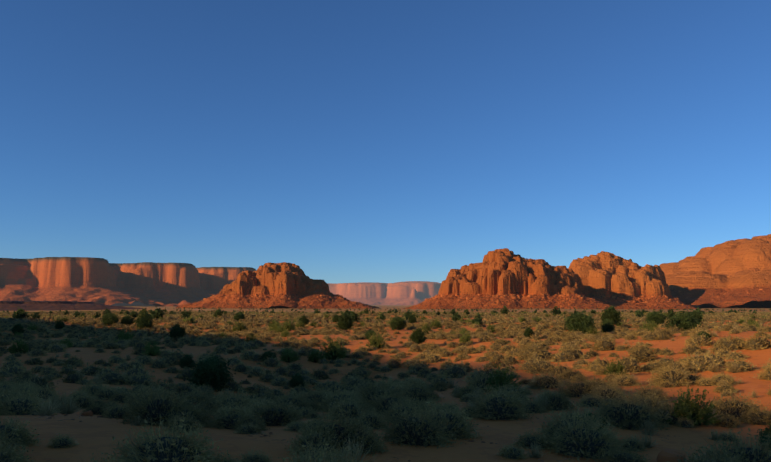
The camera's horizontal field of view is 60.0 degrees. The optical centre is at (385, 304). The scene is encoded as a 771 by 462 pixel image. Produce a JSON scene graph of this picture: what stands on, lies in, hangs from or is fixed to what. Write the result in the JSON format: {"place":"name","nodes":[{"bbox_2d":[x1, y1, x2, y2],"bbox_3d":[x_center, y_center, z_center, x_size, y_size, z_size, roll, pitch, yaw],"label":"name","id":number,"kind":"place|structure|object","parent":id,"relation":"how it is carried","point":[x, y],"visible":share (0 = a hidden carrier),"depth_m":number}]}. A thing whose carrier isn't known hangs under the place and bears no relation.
{"place":"outdoors","nodes":[
{"label":"outdoors","id":0,"kind":"place"},
{"bbox_2d":[0,305,770,461],"bbox_3d":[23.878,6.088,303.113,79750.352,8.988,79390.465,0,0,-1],"label":"terrain","id":1,"kind":"structure","parent":0,"point":[93,434],"depth_m":15.82},
{"bbox_2d":[0,301,143,310],"bbox_3d":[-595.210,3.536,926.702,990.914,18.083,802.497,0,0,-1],"label":"dark bench","id":2,"kind":"object","parent":1,"relation":"on","point":[39,305],"visible":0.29,"depth_m":929.94},
{"bbox_2d":[0,257,255,306],"bbox_3d":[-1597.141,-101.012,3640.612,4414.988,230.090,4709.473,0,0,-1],"label":"mesa","id":3,"kind":"structure","parent":1,"relation":"on","point":[94,280],"depth_m":2896.54},
{"bbox_2d":[176,262,378,308],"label":"butte","id":4,"kind":"object","parent":1,"relation":"on","point":[269,280],"visible":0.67,"depth_m":1311.37},
{"bbox_2d":[327,281,440,304],"bbox_3d":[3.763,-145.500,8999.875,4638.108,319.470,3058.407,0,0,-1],"label":"mesa","id":5,"kind":"structure","parent":1,"relation":"on","point":[402,293],"depth_m":8611.54},
{"bbox_2d":[402,248,619,308],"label":"butte","id":6,"kind":"object","parent":1,"relation":"on","point":[504,271],"visible":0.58,"depth_m":1199.86},
{"bbox_2d":[569,251,696,308],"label":"butte","id":7,"kind":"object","parent":1,"relation":"on","point":[601,274],"depth_m":1355.81},
{"bbox_2d":[698,268,770,307],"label":"talus slope","id":8,"kind":"structure","parent":1,"relation":"on","point":[760,304],"depth_m":1522.72},
{"bbox_2d":[0,0,770,283],"label":"sky","id":9,"kind":"structure","parent":0,"point":[339,141]},
{"bbox_2d":[659,234,770,306],"bbox_3d":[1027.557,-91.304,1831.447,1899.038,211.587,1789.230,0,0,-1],"label":"mesa","id":10,"kind":"structure","parent":0,"point":[715,271],"depth_m":1570.38}
]}

